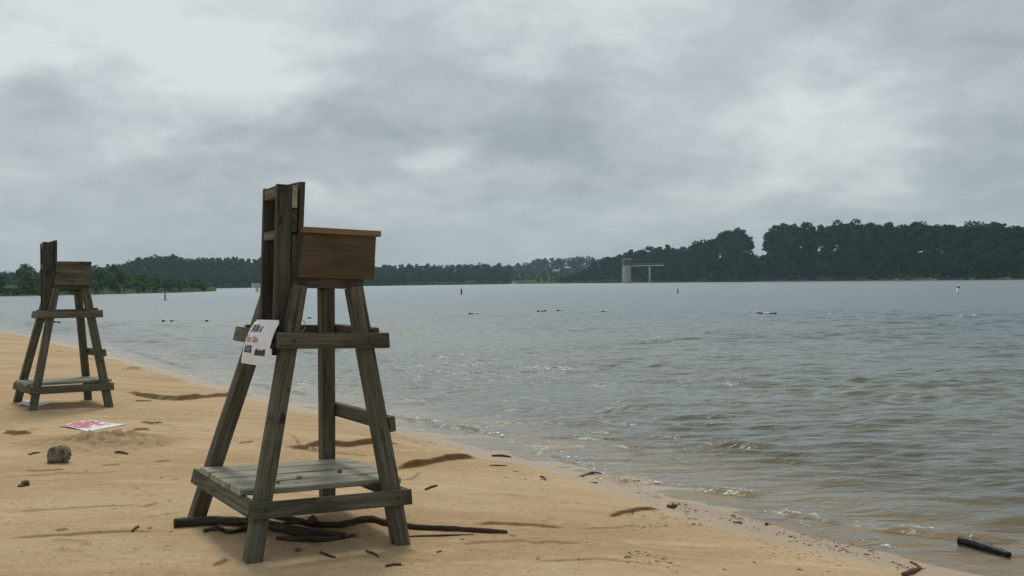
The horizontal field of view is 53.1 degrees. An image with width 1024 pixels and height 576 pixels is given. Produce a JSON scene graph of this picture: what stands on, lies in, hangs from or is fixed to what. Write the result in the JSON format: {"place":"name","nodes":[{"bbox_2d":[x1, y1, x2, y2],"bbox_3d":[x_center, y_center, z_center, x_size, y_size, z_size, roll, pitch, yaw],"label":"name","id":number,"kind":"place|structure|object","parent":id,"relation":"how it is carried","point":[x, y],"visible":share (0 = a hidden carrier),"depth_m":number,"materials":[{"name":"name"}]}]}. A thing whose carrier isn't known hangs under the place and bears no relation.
{"place":"outdoors","nodes":[
{"label":"outdoors","id":0,"kind":"place"},
{"bbox_2d":[0,284,215,296],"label":"wooded point","id":1,"kind":"structure","parent":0,"point":[107,290],"depth_m":264.08,"materials":[{"name":"plant"}]},
{"bbox_2d":[0,287,37,294],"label":"reed brush","id":2,"kind":"object","parent":1,"relation":"on","point":[4,290],"visible":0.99,"depth_m":234.62,"materials":[{"name":"green plant"}]},
{"bbox_2d":[14,263,28,278],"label":"tree","id":3,"kind":"object","parent":1,"relation":"on","point":[17,272],"visible":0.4,"depth_m":257.72,"materials":[{"name":"green plant"}]},
{"bbox_2d":[20,269,36,288],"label":"bush","id":4,"kind":"object","parent":1,"relation":"on","point":[27,279],"visible":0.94,"depth_m":240.05,"materials":[{"name":"green plant"}]},
{"bbox_2d":[18,266,39,277],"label":"tree","id":5,"kind":"object","parent":1,"relation":"on","point":[31,268],"visible":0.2,"depth_m":249.69,"materials":[{"name":"green plant"}]},
{"bbox_2d":[91,267,105,277],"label":"tree","id":6,"kind":"object","parent":1,"relation":"on","point":[93,275],"visible":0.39,"depth_m":277.67,"materials":[{"name":"green plant"}]},
{"bbox_2d":[96,270,108,283],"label":"tree","id":7,"kind":"object","parent":1,"relation":"on","point":[100,274],"visible":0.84,"depth_m":268.60,"materials":[{"name":"green plant"}]},
{"bbox_2d":[16,275,209,293],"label":"undergrowth","id":8,"kind":"object","parent":1,"relation":"on","point":[133,282],"visible":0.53,"depth_m":277.88,"materials":[{"name":"green plant"}]},
{"bbox_2d":[107,263,118,276],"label":"tree","id":9,"kind":"object","parent":1,"relation":"on","point":[113,267],"visible":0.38,"depth_m":283.20,"materials":[{"name":"green plant"}]},
{"bbox_2d":[107,275,120,289],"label":"bush","id":10,"kind":"object","parent":1,"relation":"on","point":[112,281],"visible":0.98,"depth_m":263.14,"materials":[{"name":"green plant"}]},
{"bbox_2d":[115,269,127,283],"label":"tree","id":11,"kind":"object","parent":1,"relation":"on","point":[121,275],"visible":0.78,"depth_m":274.41,"materials":[{"name":"green plant"}]},
{"bbox_2d":[209,269,391,287],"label":"hill","id":12,"kind":"structure","parent":0,"point":[229,285],"depth_m":670.20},
{"bbox_2d":[0,254,407,286],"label":"woods","id":13,"kind":"object","parent":12,"relation":"on","point":[213,270],"visible":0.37,"depth_m":669.27,"materials":[{"name":"green plant"}]},
{"bbox_2d":[379,274,560,285],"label":"shore","id":14,"kind":"structure","parent":0,"point":[472,282],"depth_m":776.18,"materials":[{"name":"plant"}]},
{"bbox_2d":[364,263,514,283],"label":"woods","id":15,"kind":"object","parent":14,"relation":"on","point":[426,273],"visible":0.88,"depth_m":780.41,"materials":[{"name":"green plant"}]},
{"bbox_2d":[508,269,597,281],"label":"woods","id":16,"kind":"object","parent":14,"relation":"on","point":[553,276],"visible":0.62,"depth_m":786.64,"materials":[{"name":"green plant"}]},
{"bbox_2d":[0,319,1023,575],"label":"beach","id":17,"kind":"structure","parent":0,"point":[78,513],"depth_m":7.78,"materials":[{"name":"sand"}]},
{"bbox_2d":[17,400,51,405],"bbox_3d":[-6.013,1.445,12.776,0.389,0.027,0.652,-1,0,0],"label":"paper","id":18,"kind":"object","parent":17,"relation":"on","point":[25,402],"visible":0.6,"depth_m":12.84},
{"bbox_2d":[47,445,71,462],"bbox_3d":[-3.743,1.379,8.462,0.197,0.163,0.175,-1,0,-15],"label":"rock","id":19,"kind":"object","parent":17,"relation":"on","point":[60,454],"visible":0.94,"depth_m":8.40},
{"bbox_2d":[12,240,113,410],"bbox_3d":[-5.689,0.529,12.926,1.030,2.227,1.265,0,-1,-35],"label":"lifeguard chair","id":20,"kind":"object","parent":17,"relation":"on","point":[56,276],"visible":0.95,"depth_m":12.71,"materials":[{"name":"brown wood"}]},
{"bbox_2d":[60,420,124,431],"bbox_3d":[-4.433,1.445,10.730,0.618,0.029,0.589,-1,0,25],"label":"fallen sign","id":21,"kind":"object","parent":17,"relation":"on","point":[87,425],"visible":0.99,"depth_m":10.76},
{"bbox_2d":[203,524,247,533],"bbox_3d":[-1.661,1.427,6.082,0.369,0.073,0.159,-1,0,0],"label":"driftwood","id":22,"kind":"object","parent":17,"relation":"on","point":[228,531],"visible":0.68,"depth_m":6.08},
{"bbox_2d":[173,516,345,538],"bbox_3d":[-1.505,1.424,6.159,1.110,0.112,0.208,-1,0,13],"label":"driftwood log","id":23,"kind":"object","parent":17,"relation":"on","point":[285,528],"visible":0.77,"depth_m":6.17,"materials":[{"name":"wood"}]},
{"bbox_2d":[187,182,411,563],"bbox_3d":[-1.297,0.496,6.224,1.029,2.227,1.266,2,0,-32],"label":"lifeguard chair","id":24,"kind":"object","parent":17,"relation":"on","point":[298,258],"visible":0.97,"depth_m":6.00,"materials":[{"name":"brown wood"}]},
{"bbox_2d":[241,320,278,365],"bbox_3d":[-1.472,0.316,5.968,0.087,0.265,0.484,-1,0,-33],"label":"warning sign","id":25,"kind":"object","parent":24,"relation":"attached to","point":[257,344],"visible":1,"depth_m":5.92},
{"bbox_2d":[308,515,317,523],"bbox_3d":[-1.221,1.431,6.279,0.058,0.080,0.070,-1,0,23],"label":"stone","id":26,"kind":"object","parent":17,"relation":"on","point":[312,519],"visible":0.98,"depth_m":6.26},
{"bbox_2d":[276,534,356,542],"bbox_3d":[-1.121,1.451,5.914,0.468,0.056,0.226,-1,0,-15],"label":"driftwood log","id":27,"kind":"object","parent":17,"relation":"on","point":[314,539],"visible":1,"depth_m":5.92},
{"bbox_2d":[274,515,507,532],"bbox_3d":[-0.785,1.462,6.355,1.516,0.104,0.254,-1,0,0],"label":"driftwood branch","id":28,"kind":"object","parent":17,"relation":"on","point":[357,520],"visible":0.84,"depth_m":6.29,"materials":[{"name":"brown plant"}]},
{"bbox_2d":[409,534,473,536],"bbox_3d":[-0.423,1.487,6.160,0.395,0.032,0.018,-1,0,-17],"label":"driftwood branch","id":29,"kind":"object","parent":17,"relation":"on","point":[438,535],"visible":1,"depth_m":6.15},
{"bbox_2d":[5,365,925,572],"bbox_3d":[-6.515,1.628,15.495,5.429,0.417,25.971,-1,0,-35],"label":"beach debris","id":30,"kind":"object","parent":17,"relation":"on","point":[739,522],"visible":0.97,"depth_m":6.88,"materials":[{"name":"wood"}]},
{"bbox_2d":[901,567,920,575],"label":"stick","id":31,"kind":"object","parent":17,"relation":"on","point":[910,571],"visible":1,"depth_m":5.84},
{"bbox_2d":[0,280,1023,575],"bbox_3d":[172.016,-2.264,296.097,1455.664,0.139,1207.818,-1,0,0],"label":"lake water","id":32,"kind":"structure","parent":0,"point":[924,378],"depth_m":23.49,"materials":[{"name":"liquid"}]},
{"bbox_2d":[12,332,937,548],"bbox_3d":[-8.578,1.764,24.544,0.999,0.108,42.013,-1,0,-33],"label":"shore foam","id":33,"kind":"object","parent":32,"relation":"on","point":[815,514],"visible":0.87,"depth_m":10.06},
{"bbox_2d":[621,258,631,282],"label":"intake tower","id":34,"kind":"structure","parent":32,"relation":"in","point":[626,269],"depth_m":633.63,"materials":[{"name":"concrete"}]},
{"bbox_2d":[631,263,663,282],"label":"footbridge","id":35,"kind":"object","parent":32,"relation":"in","point":[649,268],"visible":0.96,"depth_m":630.69,"materials":[{"name":"concrete"}]},
{"bbox_2d":[957,536,1011,557],"bbox_3d":[3.166,1.730,6.863,0.082,0.069,0.410,-1,0,-29],"label":"black log","id":36,"kind":"object","parent":32,"relation":"on","point":[974,543],"visible":1,"depth_m":6.85,"materials":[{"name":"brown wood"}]},
{"bbox_2d":[0,0,1023,272],"label":"sky","id":37,"kind":"structure","parent":0,"point":[491,132],"materials":[{"name":"grey"}]},
{"bbox_2d":[559,251,1023,282],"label":"wooded bank","id":38,"kind":"structure","parent":0,"point":[710,278],"depth_m":549.45,"materials":[{"name":"plant"}]},
{"bbox_2d":[598,260,608,270],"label":"tree","id":39,"kind":"object","parent":38,"relation":"on","point":[603,263],"visible":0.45,"depth_m":719.64,"materials":[{"name":"green plant"}]},
{"bbox_2d":[607,257,614,268],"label":"tree","id":40,"kind":"object","parent":38,"relation":"on","point":[609,263],"visible":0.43,"depth_m":719.66,"materials":[{"name":"green plant"}]},
{"bbox_2d":[611,256,618,270],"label":"tree","id":41,"kind":"object","parent":38,"relation":"on","point":[615,262],"visible":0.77,"depth_m":708.42,"materials":[{"name":"green plant"}]},
{"bbox_2d":[610,272,620,280],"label":"tree","id":42,"kind":"object","parent":38,"relation":"on","point":[615,275],"visible":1,"depth_m":685.44,"materials":[{"name":"green plant"}]},
{"bbox_2d":[617,254,632,265],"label":"tree","id":43,"kind":"object","parent":38,"relation":"on","point":[623,256],"visible":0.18,"depth_m":700.41,"materials":[{"name":"green plant"}]},
{"bbox_2d":[619,258,637,273],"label":"tree","id":44,"kind":"object","parent":38,"relation":"on","point":[633,262],"visible":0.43,"depth_m":683.38,"materials":[{"name":"green plant"}]},
{"bbox_2d":[632,253,642,262],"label":"tree","id":45,"kind":"object","parent":38,"relation":"on","point":[637,256],"visible":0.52,"depth_m":687.73,"materials":[{"name":"green plant"}]},
{"bbox_2d":[633,249,646,256],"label":"tree","id":46,"kind":"object","parent":38,"relation":"on","point":[644,252],"visible":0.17,"depth_m":695.52,"materials":[{"name":"green plant"}]},
{"bbox_2d":[636,258,648,274],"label":"tree","id":47,"kind":"object","parent":38,"relation":"on","point":[642,270],"visible":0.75,"depth_m":671.63,"materials":[{"name":"green plant"}]},
{"bbox_2d":[643,252,659,264],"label":"tree","id":48,"kind":"object","parent":38,"relation":"on","point":[651,256],"visible":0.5,"depth_m":677.41,"materials":[{"name":"green plant"}]},
{"bbox_2d":[645,261,659,273],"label":"tree","id":49,"kind":"object","parent":38,"relation":"on","point":[653,267],"visible":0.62,"depth_m":661.77,"materials":[{"name":"green plant"}]},
{"bbox_2d":[653,270,664,279],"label":"tree","id":50,"kind":"object","parent":38,"relation":"on","point":[657,274],"visible":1,"depth_m":647.38,"materials":[{"name":"green plant"}]},
{"bbox_2d":[655,251,667,262],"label":"tree","id":51,"kind":"object","parent":38,"relation":"on","point":[662,257],"visible":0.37,"depth_m":668.84,"materials":[{"name":"green plant"}]},
{"bbox_2d":[657,259,670,274],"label":"tree","id":52,"kind":"object","parent":38,"relation":"on","point":[665,263],"visible":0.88,"depth_m":653.11,"materials":[{"name":"green plant"}]},
{"bbox_2d":[665,269,674,280],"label":"tree","id":53,"kind":"object","parent":38,"relation":"on","point":[670,275],"visible":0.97,"depth_m":638.08,"materials":[{"name":"green plant"}]},
{"bbox_2d":[668,249,682,263],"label":"tree","id":54,"kind":"object","parent":38,"relation":"on","point":[675,254],"visible":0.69,"depth_m":656.81,"materials":[{"name":"green plant"}]},
{"bbox_2d":[684,265,697,279],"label":"tree","id":55,"kind":"object","parent":38,"relation":"on","point":[691,273],"visible":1,"depth_m":618.87,"materials":[{"name":"green plant"}]},
{"bbox_2d":[688,245,697,256],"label":"tree","id":56,"kind":"object","parent":38,"relation":"on","point":[692,252],"visible":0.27,"depth_m":649.20,"materials":[{"name":"green plant"}]},
{"bbox_2d":[694,242,710,259],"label":"tree","id":57,"kind":"object","parent":38,"relation":"on","point":[701,248],"visible":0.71,"depth_m":633.41,"materials":[{"name":"green plant"}]},
{"bbox_2d":[705,244,719,259],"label":"tree","id":58,"kind":"object","parent":38,"relation":"on","point":[715,253],"visible":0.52,"depth_m":623.83,"materials":[{"name":"green plant"}]},
{"bbox_2d":[714,233,727,250],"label":"tree","id":59,"kind":"object","parent":38,"relation":"on","point":[720,240],"visible":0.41,"depth_m":624.00,"materials":[{"name":"green plant"}]},
{"bbox_2d":[716,252,732,268],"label":"tree","id":60,"kind":"object","parent":38,"relation":"on","point":[723,262],"visible":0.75,"depth_m":600.33,"materials":[{"name":"green plant"}]},
{"bbox_2d":[725,230,742,244],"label":"tree","id":61,"kind":"object","parent":38,"relation":"on","point":[733,235],"visible":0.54,"depth_m":613.61,"materials":[{"name":"green plant"}]},
{"bbox_2d":[730,238,748,254],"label":"tree","id":62,"kind":"object","parent":38,"relation":"on","point":[739,244],"visible":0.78,"depth_m":600.24,"materials":[{"name":"green plant"}]},
{"bbox_2d":[735,227,748,239],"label":"tree","id":63,"kind":"object","parent":38,"relation":"on","point":[743,232],"visible":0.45,"depth_m":614.87,"materials":[{"name":"green plant"}]},
{"bbox_2d":[743,234,754,250],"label":"tree","id":64,"kind":"object","parent":38,"relation":"on","point":[750,242],"visible":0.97,"depth_m":602.10,"materials":[{"name":"green plant"}]},
{"bbox_2d":[739,250,759,266],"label":"tree","id":65,"kind":"object","parent":38,"relation":"on","point":[747,258],"visible":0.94,"depth_m":579.18,"materials":[{"name":"green plant"}]},
{"bbox_2d":[743,264,755,278],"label":"tree","id":66,"kind":"object","parent":38,"relation":"on","point":[747,270],"visible":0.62,"depth_m":567.18,"materials":[{"name":"green plant"}]},
{"bbox_2d":[751,265,769,278],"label":"tree","id":67,"kind":"object","parent":38,"relation":"on","point":[759,271],"visible":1,"depth_m":557.75,"materials":[{"name":"green plant"}]},
{"bbox_2d":[758,254,773,268],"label":"tree","id":68,"kind":"object","parent":38,"relation":"on","point":[765,260],"visible":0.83,"depth_m":565.40,"materials":[{"name":"green plant"}]},
{"bbox_2d":[762,231,780,256],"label":"tree","id":69,"kind":"object","parent":38,"relation":"on","point":[768,242],"visible":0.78,"depth_m":573.56,"materials":[{"name":"green plant"}]},
{"bbox_2d":[768,225,783,235],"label":"tree","id":70,"kind":"object","parent":38,"relation":"on","point":[774,228],"visible":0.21,"depth_m":579.11,"materials":[{"name":"green plant"}]},
{"bbox_2d":[773,235,789,250],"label":"tree","id":71,"kind":"object","parent":38,"relation":"on","point":[781,240],"visible":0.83,"depth_m":564.98,"materials":[{"name":"green plant"}]},
{"bbox_2d":[777,225,792,239],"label":"tree","id":72,"kind":"object","parent":38,"relation":"on","point":[786,230],"visible":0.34,"depth_m":572.63,"materials":[{"name":"green plant"}]},
{"bbox_2d":[554,246,1023,281],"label":"undergrowth","id":73,"kind":"object","parent":38,"relation":"on","point":[789,275],"visible":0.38,"depth_m":543.61,"materials":[{"name":"green plant"}]},
{"bbox_2d":[784,230,802,251],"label":"tree","id":74,"kind":"object","parent":38,"relation":"on","point":[794,240],"visible":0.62,"depth_m":557.43,"materials":[{"name":"green plant"}]},
{"bbox_2d":[790,223,801,230],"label":"tree","id":75,"kind":"object","parent":38,"relation":"on","point":[795,227],"visible":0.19,"depth_m":572.62,"materials":[{"name":"green plant"}]},
{"bbox_2d":[793,264,806,278],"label":"tree","id":76,"kind":"object","parent":38,"relation":"on","point":[799,268],"visible":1,"depth_m":531.74,"materials":[{"name":"green plant"}]},
{"bbox_2d":[795,227,808,240],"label":"tree","id":77,"kind":"object","parent":38,"relation":"on","point":[802,234],"visible":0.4,"depth_m":562.72,"materials":[{"name":"green plant"}]},
{"bbox_2d":[799,222,813,231],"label":"tree","id":78,"kind":"object","parent":38,"relation":"on","point":[807,225],"visible":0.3,"depth_m":567.27,"materials":[{"name":"green plant"}]},
{"bbox_2d":[798,229,821,250],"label":"tree","id":79,"kind":"object","parent":38,"relation":"on","point":[810,244],"visible":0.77,"depth_m":548.63,"materials":[{"name":"green plant"}]},
{"bbox_2d":[804,248,818,263],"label":"tree","id":80,"kind":"object","parent":38,"relation":"on","point":[813,253],"visible":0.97,"depth_m":535.58,"materials":[{"name":"green plant"}]},
{"bbox_2d":[806,264,816,278],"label":"tree","id":81,"kind":"object","parent":38,"relation":"on","point":[810,271],"visible":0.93,"depth_m":525.02,"materials":[{"name":"green plant"}]},
{"bbox_2d":[808,226,822,241],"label":"tree","id":82,"kind":"object","parent":38,"relation":"on","point":[819,231],"visible":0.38,"depth_m":553.68,"materials":[{"name":"green plant"}]},
{"bbox_2d":[816,230,835,251],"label":"tree","id":83,"kind":"object","parent":38,"relation":"on","point":[826,240],"visible":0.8,"depth_m":537.44,"materials":[{"name":"green plant"}]},
{"bbox_2d":[818,246,835,265],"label":"tree","id":84,"kind":"object","parent":38,"relation":"on","point":[827,256],"visible":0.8,"depth_m":524.84,"materials":[{"name":"green plant"}]},
{"bbox_2d":[825,224,839,251],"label":"tree","id":85,"kind":"object","parent":38,"relation":"on","point":[831,228],"visible":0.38,"depth_m":543.02,"materials":[{"name":"green plant"}]},
{"bbox_2d":[823,220,844,233],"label":"tree","id":86,"kind":"object","parent":38,"relation":"on","point":[838,222],"visible":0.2,"depth_m":544.91,"materials":[{"name":"green plant"}]},
{"bbox_2d":[832,249,848,263],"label":"tree","id":87,"kind":"object","parent":38,"relation":"on","point":[840,255],"visible":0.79,"depth_m":516.11,"materials":[{"name":"green plant"}]},
{"bbox_2d":[832,226,851,250],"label":"tree","id":88,"kind":"object","parent":38,"relation":"on","point":[839,242],"visible":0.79,"depth_m":526.42,"materials":[{"name":"green plant"}]},
{"bbox_2d":[844,223,857,233],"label":"tree","id":89,"kind":"object","parent":38,"relation":"on","point":[852,227],"visible":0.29,"depth_m":532.39,"materials":[{"name":"green plant"}]},
{"bbox_2d":[841,218,864,237],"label":"tree","id":90,"kind":"object","parent":38,"relation":"on","point":[856,220],"visible":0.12,"depth_m":537.91,"materials":[{"name":"green plant"}]},
{"bbox_2d":[858,224,871,240],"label":"tree","id":91,"kind":"object","parent":38,"relation":"on","point":[864,229],"visible":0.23,"depth_m":521.37,"materials":[{"name":"green plant"}]},
{"bbox_2d":[866,224,890,239],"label":"tree","id":92,"kind":"object","parent":38,"relation":"on","point":[878,226],"visible":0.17,"depth_m":513.14,"materials":[{"name":"green plant"}]},
{"bbox_2d":[880,222,898,236],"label":"tree","id":93,"kind":"object","parent":38,"relation":"on","point":[890,226],"visible":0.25,"depth_m":513.88,"materials":[{"name":"green plant"}]},
{"bbox_2d":[760,272,1023,279],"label":"shore brush","id":94,"kind":"object","parent":38,"relation":"on","point":[931,275],"visible":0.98,"depth_m":463.28,"materials":[{"name":"green plant"}]},
{"bbox_2d":[891,224,910,242],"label":"tree","id":95,"kind":"object","parent":38,"relation":"on","point":[902,227],"visible":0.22,"depth_m":501.22,"materials":[{"name":"green plant"}]},
{"bbox_2d":[907,223,924,236],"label":"tree","id":96,"kind":"object","parent":38,"relation":"on","point":[916,224],"visible":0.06,"depth_m":492.01,"materials":[{"name":"green plant"}]},
{"bbox_2d":[903,226,933,251],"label":"tree","id":97,"kind":"object","parent":38,"relation":"on","point":[917,236],"visible":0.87,"depth_m":481.74,"materials":[{"name":"green plant"}]},
{"bbox_2d":[919,245,941,262],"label":"tree","id":98,"kind":"object","parent":38,"relation":"on","point":[928,253],"visible":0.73,"depth_m":464.44,"materials":[{"name":"green plant"}]},
{"bbox_2d":[929,224,949,251],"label":"tree","id":99,"kind":"object","parent":38,"relation":"on","point":[938,227],"visible":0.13,"depth_m":488.02,"materials":[{"name":"green plant"}]},
{"bbox_2d":[934,225,956,248],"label":"tree","id":100,"kind":"object","parent":38,"relation":"on","point":[942,238],"visible":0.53,"depth_m":467.76,"materials":[{"name":"green plant"}]},
{"bbox_2d":[937,244,958,263],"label":"tree","id":101,"kind":"object","parent":38,"relation":"on","point":[948,250],"visible":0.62,"depth_m":453.85,"materials":[{"name":"green plant"}]},
{"bbox_2d":[946,227,975,254],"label":"tree","id":102,"kind":"object","parent":38,"relation":"on","point":[960,238],"visible":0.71,"depth_m":456.91,"materials":[{"name":"green plant"}]},
{"bbox_2d":[954,220,974,229],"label":"tree","id":103,"kind":"object","parent":38,"relation":"on","point":[969,225],"visible":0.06,"depth_m":474.23,"materials":[{"name":"green plant"}]},
{"bbox_2d":[970,223,998,247],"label":"tree","id":104,"kind":"object","parent":38,"relation":"on","point":[982,233],"visible":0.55,"depth_m":448.04,"materials":[{"name":"green plant"}]},
{"bbox_2d":[980,223,1006,239],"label":"tree","id":105,"kind":"object","parent":38,"relation":"on","point":[1001,227],"visible":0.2,"depth_m":451.24,"materials":[{"name":"green plant"}]},
{"bbox_2d":[999,227,1023,253],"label":"tree","id":106,"kind":"object","parent":38,"relation":"on","point":[1009,234],"visible":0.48,"depth_m":433.44,"materials":[{"name":"green plant"}]},
{"bbox_2d":[1017,227,1023,250],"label":"tree","id":107,"kind":"object","parent":38,"relation":"on","point":[1020,239],"visible":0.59,"depth_m":425.95,"materials":[{"name":"green plant"}]},
{"bbox_2d":[755,277,1019,281],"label":"eroded bank","id":108,"kind":"structure","parent":0,"point":[835,279],"depth_m":500.74,"materials":[{"name":"soil"}]},
{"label":"distant ridge","id":109,"kind":"structure","parent":0,"visible":0},
{"bbox_2d":[454,255,611,274],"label":"distant woods","id":110,"kind":"object","parent":109,"relation":"on","point":[573,263],"visible":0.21,"depth_m":1155.91,"materials":[{"name":"plant"}]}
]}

